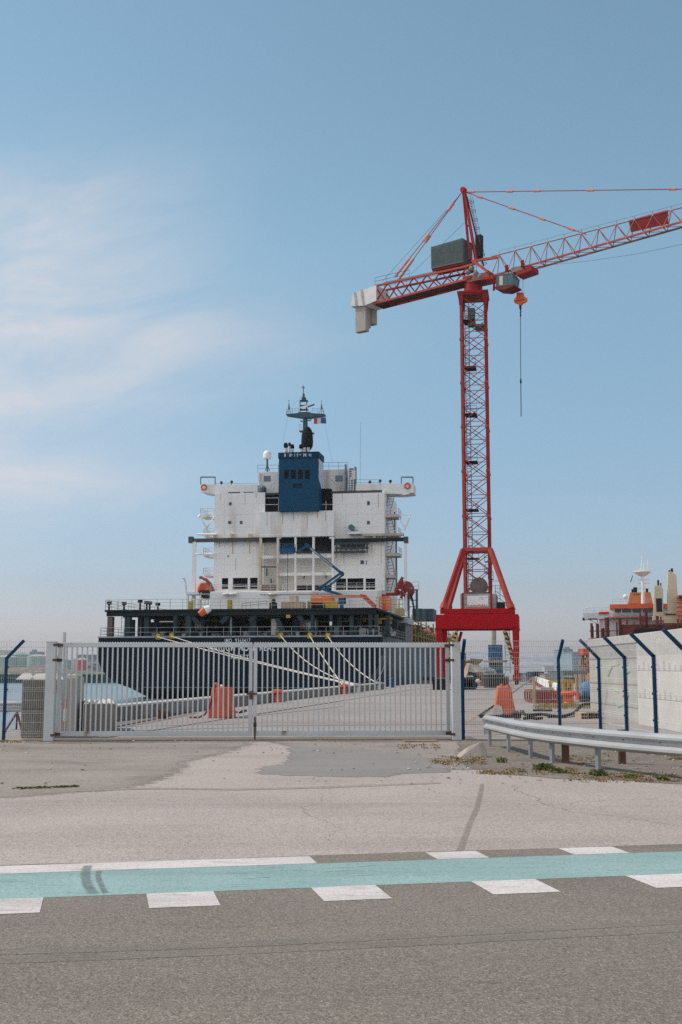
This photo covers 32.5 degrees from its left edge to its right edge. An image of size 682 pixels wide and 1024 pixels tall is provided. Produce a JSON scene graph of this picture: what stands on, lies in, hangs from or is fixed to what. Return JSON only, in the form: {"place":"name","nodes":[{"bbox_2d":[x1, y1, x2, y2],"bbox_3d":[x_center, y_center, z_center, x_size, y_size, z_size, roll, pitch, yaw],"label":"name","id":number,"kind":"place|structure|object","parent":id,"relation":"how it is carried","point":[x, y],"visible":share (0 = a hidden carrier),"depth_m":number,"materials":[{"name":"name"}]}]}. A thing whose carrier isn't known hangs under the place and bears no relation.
{"place":"outdoors","nodes":[
{"label":"outdoors","id":0,"kind":"place"},
{"bbox_2d":[0,666,104,673],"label":"shore","id":1,"kind":"structure","parent":0,"point":[23,670],"depth_m":305.75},
{"bbox_2d":[0,655,17,666],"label":"storage tank","id":2,"kind":"object","parent":1,"relation":"on","point":[10,661],"visible":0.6,"depth_m":590.87,"materials":[{"name":"metal"}]},
{"bbox_2d":[12,653,30,666],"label":"storage tank","id":3,"kind":"object","parent":1,"relation":"on","point":[20,662],"visible":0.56,"depth_m":609.63,"materials":[{"name":"metal"}]},
{"bbox_2d":[27,654,45,665],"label":"storage tank","id":4,"kind":"object","parent":1,"relation":"on","point":[39,658],"visible":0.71,"depth_m":600.21,"materials":[{"name":"metal"}]},
{"bbox_2d":[78,658,85,670],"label":"storage tank","id":5,"kind":"object","parent":1,"relation":"on","point":[84,664],"visible":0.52,"depth_m":592.26,"materials":[{"name":"metal"}]},
{"bbox_2d":[0,672,547,729],"bbox_3d":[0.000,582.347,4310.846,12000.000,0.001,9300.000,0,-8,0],"label":"water","id":6,"kind":"structure","parent":0,"point":[10,696],"depth_m":148.10,"materials":[{"name":"teal liquid"}]},
{"bbox_2d":[0,674,115,682],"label":"wharf wall","id":7,"kind":"structure","parent":6,"relation":"in","point":[13,678],"depth_m":286.10,"materials":[{"name":"concrete"}]},
{"bbox_2d":[98,385,465,697],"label":"container ship","id":8,"kind":"object","parent":6,"relation":"on","point":[343,521],"visible":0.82,"depth_m":171.21,"materials":[{"name":"metal"}]},
{"bbox_2d":[196,582,210,598],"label":"lifeboat","id":9,"kind":"object","parent":8,"relation":"hanging from","point":[202,586],"visible":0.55,"depth_m":172.71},
{"bbox_2d":[198,605,211,616],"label":"rescue float","id":10,"kind":"object","parent":8,"relation":"hanging from","point":[204,611],"visible":1,"depth_m":131.28,"materials":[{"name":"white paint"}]},
{"bbox_2d":[281,602,305,607],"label":"wooden crate","id":11,"kind":"object","parent":8,"relation":"on","point":[294,604],"visible":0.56,"depth_m":132.78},
{"bbox_2d":[280,543,343,607],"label":"boom lift","id":12,"kind":"object","parent":8,"relation":"attached to","point":[292,549],"visible":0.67,"depth_m":165.97,"materials":[{"name":"metal"}]},
{"bbox_2d":[314,417,325,423],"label":"flag","id":13,"kind":"object","parent":8,"relation":"attached to","point":[319,420],"visible":1,"depth_m":180.39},
{"bbox_2d":[325,601,337,607],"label":"yellow crate","id":14,"kind":"object","parent":8,"relation":"on","point":[330,602],"visible":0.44,"depth_m":133.26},
{"bbox_2d":[311,594,376,607],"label":"boom lift","id":15,"kind":"object","parent":8,"relation":"on","point":[316,599],"visible":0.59,"depth_m":135.32,"materials":[{"name":"metal"}]},
{"bbox_2d":[379,596,390,610],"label":"basket","id":16,"kind":"object","parent":8,"relation":"on","point":[384,607],"visible":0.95,"depth_m":134.06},
{"bbox_2d":[401,581,414,598],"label":"lifeboat","id":17,"kind":"object","parent":8,"relation":"hanging from","point":[408,587],"visible":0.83,"depth_m":167.53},
{"bbox_2d":[582,556,681,639],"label":"cargo ship","id":18,"kind":"object","parent":6,"relation":"on","point":[639,612],"visible":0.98,"depth_m":228.96,"materials":[{"name":"metal"}]},
{"bbox_2d":[0,674,680,897],"bbox_3d":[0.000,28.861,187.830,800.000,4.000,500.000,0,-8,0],"label":"quay ground","id":19,"kind":"structure","parent":0,"point":[482,702],"depth_m":39.11,"materials":[{"name":"concrete"}]},
{"bbox_2d":[0,701,21,711],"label":"guardrail","id":20,"kind":"object","parent":19,"relation":"on","point":[13,706],"depth_m":31.50,"materials":[{"name":"metal"}]},
{"bbox_2d":[6,711,20,729],"bbox_3d":[-8.713,5.556,31.149,0.496,0.505,0.100,7,-10,-42],"label":"tripod stand","id":21,"kind":"object","parent":19,"relation":"on","point":[17,719],"visible":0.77,"depth_m":31.21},
{"bbox_2d":[17,673,68,737],"bbox_3d":[-7.153,4.618,27.994,1.140,1.499,0.906,0,-8,0],"label":"concrete block","id":22,"kind":"object","parent":19,"relation":"on","point":[30,696],"depth_m":27.56,"materials":[{"name":"concrete"}]},
{"bbox_2d":[60,632,65,730],"bbox_3d":[-6.931,4.262,29.159,0.085,2.516,0.085,0,-8,0],"label":"thin pole","id":23,"kind":"object","parent":19,"relation":"on","point":[62,684],"visible":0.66,"depth_m":29.12,"materials":[{"name":"metal"}]},
{"bbox_2d":[63,674,83,730],"bbox_3d":[-6.971,4.968,30.497,0.372,1.473,0.800,0,-8,0],"label":"concrete block","id":24,"kind":"object","parent":19,"relation":"on","point":[73,701],"depth_m":30.14,"materials":[{"name":"concrete"}]},
{"bbox_2d":[82,699,115,730],"bbox_3d":[-6.469,5.386,31.071,0.815,0.797,2.400,2,-8,-14],"label":"concrete block","id":25,"kind":"object","parent":19,"relation":"on","point":[98,715],"depth_m":29.93,"materials":[{"name":"concrete"}]},
{"bbox_2d":[117,703,140,719],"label":"parapet block","id":26,"kind":"structure","parent":19,"relation":"on","point":[128,711],"depth_m":37.77,"materials":[{"name":"concrete"}]},
{"bbox_2d":[117,712,196,726],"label":"parapet dirt","id":27,"kind":"structure","parent":19,"relation":"on","point":[144,720],"depth_m":36.72,"materials":[{"name":"soil"}]},
{"bbox_2d":[133,700,183,717],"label":"parapet block","id":28,"kind":"structure","parent":19,"relation":"on","point":[164,706],"depth_m":41.31,"materials":[{"name":"concrete"}]},
{"bbox_2d":[170,696,209,712],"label":"parapet block","id":29,"kind":"structure","parent":19,"relation":"on","point":[195,704],"depth_m":45.02,"materials":[{"name":"concrete"}]},
{"bbox_2d":[209,683,235,717],"bbox_3d":[-3.970,6.277,39.071,0.638,1.160,1.000,-2,-8,16],"label":"orange barrier","id":30,"kind":"object","parent":19,"relation":"on","point":[225,701],"visible":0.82,"depth_m":38.64,"materials":[{"name":"plastic"}]},
{"bbox_2d":[189,684,215,717],"bbox_3d":[-4.555,6.234,38.598,0.869,1.124,0.215,1,-8,-5],"label":"lifting strap","id":31,"kind":"object","parent":30,"relation":"hanging from","point":[210,703],"visible":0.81,"depth_m":38.53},
{"bbox_2d":[234,693,257,705],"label":"parapet block","id":32,"kind":"structure","parent":19,"relation":"on","point":[246,698],"depth_m":51.87,"materials":[{"name":"concrete"}]},
{"bbox_2d":[24,736,475,743],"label":"track","id":33,"kind":"structure","parent":19,"relation":"on","point":[385,739],"depth_m":26.80,"materials":[{"name":"metal"}]},
{"bbox_2d":[39,641,57,741],"bbox_3d":[-6.541,4.032,26.346,0.333,2.221,0.400,0,-8,-3],"label":"gate post","id":34,"kind":"object","parent":33,"relation":"on","point":[50,693],"visible":1,"depth_m":26.26,"materials":[{"name":"metal"}]},
{"bbox_2d":[55,642,256,736],"bbox_3d":[-4.211,4.043,26.789,4.582,2.137,0.131,0,-8,-3],"label":"gate leaf","id":35,"kind":"object","parent":34,"relation":"attached to","point":[58,732],"visible":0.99,"depth_m":26.79,"materials":[{"name":"grey paint"}]},
{"bbox_2d":[403,740,437,741],"bbox_3d":[1.759,5.073,25.939,0.750,0.030,0.250,1,-8,-6],"label":"wood board","id":36,"kind":"object","parent":33,"relation":"on","point":[420,740],"visible":1,"depth_m":25.83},
{"bbox_2d":[245,691,286,703],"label":"parapet block","id":37,"kind":"structure","parent":19,"relation":"on","point":[269,697],"depth_m":56.95,"materials":[{"name":"concrete"}]},
{"bbox_2d":[110,686,432,736],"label":"crane rail","id":38,"kind":"object","parent":19,"relation":"on","point":[252,714],"visible":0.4,"depth_m":39.83,"materials":[{"name":"metal"}]},
{"bbox_2d":[271,689,281,701],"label":"bollard","id":39,"kind":"object","parent":19,"relation":"on","point":[275,694],"visible":0.77,"depth_m":57.15,"materials":[{"name":"metal"}]},
{"bbox_2d":[284,689,315,699],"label":"parapet block","id":40,"kind":"structure","parent":19,"relation":"on","point":[301,693],"depth_m":64.94,"materials":[{"name":"concrete"}]},
{"bbox_2d":[306,686,337,696],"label":"parapet block","id":41,"kind":"structure","parent":19,"relation":"on","point":[326,691],"depth_m":72.03,"materials":[{"name":"concrete"}]},
{"bbox_2d":[0,851,681,898],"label":"cycle lane","id":42,"kind":"structure","parent":19,"relation":"on","point":[114,882],"depth_m":9.19,"materials":[{"name":"paint"}]},
{"bbox_2d":[81,866,94,892],"bbox_3d":[-1.940,2.816,8.992,0.155,0.001,1.340,2,-8,-13],"label":"tyre mark","id":43,"kind":"object","parent":42,"relation":"on","point":[89,887],"visible":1,"depth_m":8.82,"materials":[{"name":"rubber"}]},
{"bbox_2d":[0,742,681,864],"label":"apron","id":44,"kind":"object","parent":19,"relation":"on","point":[105,826],"depth_m":12.90,"materials":[{"name":"concrete"}]},
{"bbox_2d":[0,740,250,797],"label":"worn asphalt","id":45,"kind":"structure","parent":44,"relation":"on","point":[119,765],"depth_m":20.00,"materials":[{"name":"asphalt"}]},
{"bbox_2d":[0,640,45,740],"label":"fence","id":46,"kind":"object","parent":45,"relation":"on","point":[6,678],"visible":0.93,"depth_m":26.63,"materials":[{"name":"metal"}]},
{"bbox_2d":[12,784,78,788],"bbox_3d":[-4.003,3.733,15.902,0.910,0.035,0.221,3,-8,-21],"label":"ground weed","id":47,"kind":"object","parent":45,"relation":"on","point":[55,786],"visible":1,"depth_m":15.89,"materials":[{"name":"green plant"}]},
{"bbox_2d":[75,782,440,790],"bbox_3d":[-1.026,3.748,15.918,5.101,0.001,0.632,1,-8,-10],"label":"asphalt seam","id":48,"kind":"object","parent":44,"relation":"on","point":[256,788],"visible":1,"depth_m":15.79,"materials":[{"name":"asphalt"}]},
{"bbox_2d":[0,844,681,873],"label":"road edge strip","id":49,"kind":"object","parent":44,"relation":"on","point":[376,857],"visible":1,"depth_m":10.18,"materials":[{"name":"concrete"}]},
{"bbox_2d":[0,856,315,873],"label":"road marking","id":50,"kind":"object","parent":49,"relation":"on","point":[155,864],"visible":1,"depth_m":9.65,"materials":[{"name":"paint"}]},
{"bbox_2d":[426,851,488,858],"bbox_3d":[1.006,2.972,10.143,0.461,0.001,0.382,2,-8,-11],"label":"road marking","id":51,"kind":"object","parent":49,"relation":"on","point":[456,854],"visible":1,"depth_m":10.11,"materials":[{"name":"paint"}]},
{"bbox_2d":[559,846,628,854],"bbox_3d":[2.242,3.006,10.392,0.516,0.001,0.382,2,-8,-11],"label":"road marking","id":52,"kind":"object","parent":49,"relation":"on","point":[592,850],"visible":1,"depth_m":10.39,"materials":[{"name":"paint"}]},
{"bbox_2d":[255,746,448,776],"bbox_3d":[0.239,4.423,20.943,3.402,0.001,7.254,0,-8,0],"label":"asphalt patch","id":53,"kind":"object","parent":44,"relation":"on","point":[302,760],"visible":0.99,"depth_m":19.77,"materials":[{"name":"asphalt"}]},
{"bbox_2d":[273,741,479,769],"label":"worn asphalt","id":54,"kind":"structure","parent":44,"relation":"on","point":[447,749],"depth_m":24.08,"materials":[{"name":"asphalt"}]},
{"bbox_2d":[458,785,482,848],"bbox_3d":[1.542,3.418,13.469,0.128,0.001,6.499,-1,-8,9],"label":"asphalt stain","id":55,"kind":"object","parent":44,"relation":"on","point":[472,819],"visible":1,"depth_m":12.53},
{"bbox_2d":[340,685,363,692],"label":"parapet block","id":56,"kind":"structure","parent":19,"relation":"on","point":[352,687],"depth_m":81.81,"materials":[{"name":"concrete"}]},
{"bbox_2d":[353,683,361,691],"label":"bollard","id":57,"kind":"object","parent":19,"relation":"on","point":[356,687],"visible":0.72,"depth_m":81.72,"materials":[{"name":"metal"}]},
{"bbox_2d":[157,636,352,684],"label":"mooring rope","id":58,"kind":"object","parent":57,"relation":"attached to","point":[264,664],"visible":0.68,"depth_m":97.92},
{"bbox_2d":[171,636,352,683],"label":"mooring rope","id":59,"kind":"object","parent":57,"relation":"attached to","point":[263,662],"visible":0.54,"depth_m":99.57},
{"bbox_2d":[362,683,383,690],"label":"parapet block","id":60,"kind":"structure","parent":19,"relation":"on","point":[372,686],"depth_m":90.93,"materials":[{"name":"concrete"}]},
{"bbox_2d":[433,678,445,689],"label":"storage box","id":61,"kind":"object","parent":19,"relation":"on","point":[443,684],"visible":0.46,"depth_m":91.01,"materials":[{"name":"metal"}]},
{"bbox_2d":[421,658,485,688],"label":"loaded trailer","id":62,"kind":"object","parent":19,"relation":"on","point":[476,678],"visible":0.64,"depth_m":91.41,"materials":[{"name":"metal"}]},
{"bbox_2d":[483,674,504,686],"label":"skip","id":63,"kind":"object","parent":19,"relation":"on","point":[497,680],"visible":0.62,"depth_m":99.00,"materials":[{"name":"metal"}]},
{"bbox_2d":[484,631,506,673],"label":"blue silo","id":64,"kind":"object","parent":19,"relation":"on","point":[499,661],"visible":0.59,"depth_m":151.08,"materials":[{"name":"metal"}]},
{"bbox_2d":[479,715,520,733],"bbox_3d":[3.954,5.280,29.066,1.018,0.472,0.220,0,-8,0],"label":"beam barrier","id":65,"kind":"object","parent":19,"relation":"on","point":[509,716],"visible":0.45,"depth_m":28.98,"materials":[{"name":"metal"}]},
{"bbox_2d":[493,684,514,714],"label":"orange barrier","id":66,"kind":"object","parent":19,"relation":"on","point":[505,699],"visible":0.66,"depth_m":41.34,"materials":[{"name":"plastic"}]},
{"bbox_2d":[351,187,681,684],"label":"tower crane","id":67,"kind":"object","parent":19,"relation":"on","point":[481,609],"visible":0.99,"depth_m":127.65,"materials":[{"name":"metal"}]},
{"bbox_2d":[514,292,527,313],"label":"hook block","id":68,"kind":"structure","parent":67,"relation":"hanging from","point":[520,299],"depth_m":126.74,"materials":[{"name":"metal"}]},
{"bbox_2d":[520,314,521,416],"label":"chain sling","id":69,"kind":"object","parent":68,"relation":"hanging from","point":[520,358],"visible":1,"depth_m":126.08,"materials":[{"name":"metal"}]},
{"bbox_2d":[524,677,562,703],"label":"steel cradle","id":70,"kind":"object","parent":19,"relation":"on","point":[538,696],"visible":0.84,"depth_m":54.92,"materials":[{"name":"metal"}]},
{"bbox_2d":[526,703,589,717],"bbox_3d":[8.614,7.045,42.005,1.132,0.407,8.001,-4,-9,29],"label":"cable","id":71,"kind":"object","parent":19,"relation":"on","point":[547,714],"visible":0.61,"depth_m":39.29,"materials":[{"name":"black rubber"}]},
{"bbox_2d":[554,647,572,669],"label":"building","id":72,"kind":"structure","parent":19,"relation":"on","point":[564,649],"depth_m":904.84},
{"bbox_2d":[560,679,573,701],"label":"steel rack","id":73,"kind":"object","parent":19,"relation":"on","point":[563,681],"visible":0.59,"depth_m":57.33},
{"bbox_2d":[547,670,586,680],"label":"shed","id":74,"kind":"structure","parent":19,"relation":"on","point":[553,675],"depth_m":104.06,"materials":[{"name":"metal"}]},
{"bbox_2d":[561,688,576,703],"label":"mooring float","id":75,"kind":"object","parent":19,"relation":"on","point":[569,696],"visible":0.71,"depth_m":53.57,"materials":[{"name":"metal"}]},
{"bbox_2d":[574,674,586,692],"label":"steel rack","id":76,"kind":"object","parent":19,"relation":"on","point":[582,678],"visible":0.44,"depth_m":62.41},
{"bbox_2d":[575,712,587,718],"bbox_3d":[7.895,6.678,38.442,0.213,0.195,1.000,0,-8,0],"label":"pallet stack","id":77,"kind":"object","parent":19,"relation":"on","point":[583,715],"visible":0.98,"depth_m":38.06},
{"bbox_2d":[578,648,588,673],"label":"rusty machine","id":78,"kind":"object","parent":19,"relation":"on","point":[585,663],"visible":0.36,"depth_m":117.39,"materials":[{"name":"metal"}]},
{"bbox_2d":[579,682,589,701],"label":"blue tank","id":79,"kind":"object","parent":19,"relation":"on","point":[586,695],"visible":0.35,"depth_m":58.03,"materials":[{"name":"metal"}]},
{"bbox_2d":[587,629,681,721],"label":"concrete wall","id":80,"kind":"structure","parent":19,"relation":"on","point":[606,679],"depth_m":38.58,"materials":[{"name":"concrete"}]},
{"bbox_2d":[637,671,656,698],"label":"concrete block","id":81,"kind":"structure","parent":80,"relation":"attached to","point":[645,684],"depth_m":33.13,"materials":[{"name":"concrete"}]},
{"bbox_2d":[636,639,657,670],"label":"concrete block","id":82,"kind":"structure","parent":81,"relation":"on","point":[645,664],"depth_m":33.13,"materials":[{"name":"concrete"}]},
{"bbox_2d":[638,698,658,728],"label":"concrete block","id":83,"kind":"structure","parent":80,"relation":"attached to","point":[646,713],"depth_m":33.02,"materials":[{"name":"concrete"}]},
{"bbox_2d":[656,671,678,701],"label":"concrete block","id":84,"kind":"structure","parent":80,"relation":"attached to","point":[674,684],"depth_m":30.80,"materials":[{"name":"concrete"}]},
{"bbox_2d":[655,638,678,670],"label":"concrete block","id":85,"kind":"structure","parent":84,"relation":"on","point":[673,657],"depth_m":30.99,"materials":[{"name":"concrete"}]},
{"bbox_2d":[657,700,680,732],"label":"concrete block","id":86,"kind":"object","parent":80,"relation":"attached to","point":[673,718],"depth_m":30.71,"materials":[{"name":"concrete"}]},
{"bbox_2d":[0,876,681,1023],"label":"road","id":87,"kind":"structure","parent":0,"point":[346,986],"depth_m":6.41,"materials":[{"name":"asphalt"}]},
{"bbox_2d":[0,897,43,913],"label":"road marking","id":88,"kind":"object","parent":87,"relation":"on","point":[21,905],"visible":1,"depth_m":7.97,"materials":[{"name":"paint"}]},
{"bbox_2d":[146,891,219,907],"bbox_3d":[-1.109,2.710,8.190,0.480,0.001,0.524,2,-8,-11],"label":"road marking","id":89,"kind":"object","parent":87,"relation":"on","point":[182,899],"visible":1,"depth_m":8.18,"materials":[{"name":"paint"}]},
{"bbox_2d":[0,927,681,963],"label":"road seam","id":90,"kind":"object","parent":87,"relation":"on","point":[158,954],"visible":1,"depth_m":6.78,"materials":[{"name":"asphalt"}]},
{"bbox_2d":[311,885,390,900],"bbox_3d":[0.069,2.742,8.427,0.487,0.001,0.524,2,-8,-11],"label":"road marking","id":91,"kind":"object","parent":87,"relation":"on","point":[337,893],"visible":1,"depth_m":8.40,"materials":[{"name":"paint"}]},
{"bbox_2d":[471,879,560,893],"bbox_3d":[1.290,2.775,8.673,0.512,0.001,0.524,2,-8,-11],"label":"road marking","id":92,"kind":"object","parent":87,"relation":"on","point":[515,886],"visible":1,"depth_m":8.67,"materials":[{"name":"paint"}]},
{"bbox_2d":[628,874,681,887],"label":"road marking","id":93,"kind":"object","parent":87,"relation":"on","point":[663,880],"visible":1,"depth_m":8.96,"materials":[{"name":"paint"}]},
{"bbox_2d":[0,0,681,659],"label":"sky","id":94,"kind":"structure","parent":0,"point":[197,197],"materials":[{"name":"blue"}]},
{"bbox_2d":[0,739,681,783],"bbox_3d":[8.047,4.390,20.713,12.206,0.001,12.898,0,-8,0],"label":"verge","id":95,"kind":"structure","parent":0,"point":[661,764],"depth_m":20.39,"materials":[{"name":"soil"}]},
{"bbox_2d":[0,740,681,783],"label":"gravel","id":96,"kind":"structure","parent":95,"relation":"on","point":[407,768],"depth_m":19.76,"materials":[{"name":"gravel"}]},
{"bbox_2d":[448,642,461,740],"bbox_3d":[2.627,4.087,26.751,0.320,2.221,0.400,0,-8,-3],"label":"gate post","id":97,"kind":"object","parent":95,"relation":"on","point":[455,660],"visible":1,"depth_m":26.66,"materials":[{"name":"metal"}]},
{"bbox_2d":[253,642,450,739],"bbox_3d":[0.264,4.118,27.003,4.561,2.227,0.131,0,-8,-3],"label":"gate leaf","id":98,"kind":"object","parent":97,"relation":"attached to","point":[419,645],"visible":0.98,"depth_m":27.02,"materials":[{"name":"grey paint"}]},
{"bbox_2d":[457,743,486,756],"bbox_3d":[2.403,4.374,21.545,0.578,0.266,0.353,0,-8,0],"label":"curved kerb stone","id":99,"kind":"object","parent":95,"relation":"on","point":[477,750],"visible":0.87,"depth_m":21.40,"materials":[{"name":"stone"}]},
{"bbox_2d":[461,639,597,739],"bbox_3d":[4.302,4.052,26.709,3.202,2.280,0.651,0,-8,0],"label":"fence","id":100,"kind":"object","parent":95,"relation":"on","point":[558,689],"visible":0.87,"depth_m":26.93,"materials":[{"name":"metal"}]},
{"bbox_2d":[531,762,555,770],"bbox_3d":[3.235,4.066,18.713,0.406,0.122,0.442,0,-8,0],"label":"weed","id":101,"kind":"object","parent":95,"relation":"on","point":[543,766],"visible":0.84,"depth_m":18.61,"materials":[{"name":"green plant"}]},
{"bbox_2d":[549,768,570,773],"bbox_3d":[3.401,4.011,18.176,0.319,0.089,0.325,0,-8,0],"label":"weed","id":102,"kind":"object","parent":95,"relation":"on","point":[558,770],"visible":0.97,"depth_m":18.13,"materials":[{"name":"green plant"}]},
{"bbox_2d":[561,745,569,762],"bbox_3d":[3.852,4.021,20.094,0.112,0.580,0.106,0,-8,0],"label":"steel post","id":103,"kind":"object","parent":95,"relation":"on","point":[565,753],"visible":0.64,"depth_m":20.03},
{"bbox_2d":[483,715,681,769],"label":"guardrail","id":104,"kind":"object","parent":95,"relation":"on","point":[597,740],"visible":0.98,"depth_m":18.91,"materials":[{"name":"metal"}]},
{"bbox_2d":[588,768,608,775],"bbox_3d":[3.899,3.930,17.687,0.285,0.119,0.292,0,-8,0],"label":"weed","id":105,"kind":"object","parent":95,"relation":"on","point":[595,772],"visible":0.92,"depth_m":17.63,"materials":[{"name":"green plant"}]},
{"bbox_2d":[617,729,625,763],"bbox_3d":[4.784,4.000,19.940,0.112,0.580,0.106,0,-8,0],"label":"steel post","id":106,"kind":"object","parent":95,"relation":"on","point":[621,757],"visible":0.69,"depth_m":19.87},
{"bbox_2d":[579,628,681,756],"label":"fence","id":107,"kind":"object","parent":95,"relation":"on","point":[671,636],"visible":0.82,"depth_m":23.44,"materials":[{"name":"metal"}]},
{"bbox_2d":[465,652,553,665],"bbox_3d":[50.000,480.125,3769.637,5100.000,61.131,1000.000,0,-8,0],"label":"hills","id":108,"kind":"structure","parent":0,"point":[535,660],"depth_m":3596.64,"materials":[{"name":"stone"}]},
{"bbox_2d":[480,665,547,671],"bbox_3d":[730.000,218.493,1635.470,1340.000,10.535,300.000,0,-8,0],"label":"coast","id":109,"kind":"structure","parent":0,"point":[524,669],"depth_m":1550.21,"materials":[{"name":"stone"}]},
{"bbox_2d":[534,702,589,708],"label":"dry grass","id":110,"kind":"structure","parent":0,"point":[555,706],"depth_m":48.93,"materials":[{"name":"plant"}]},
{"bbox_2d":[562,652,584,669],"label":"building","id":111,"kind":"structure","parent":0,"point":[567,660],"depth_m":849.55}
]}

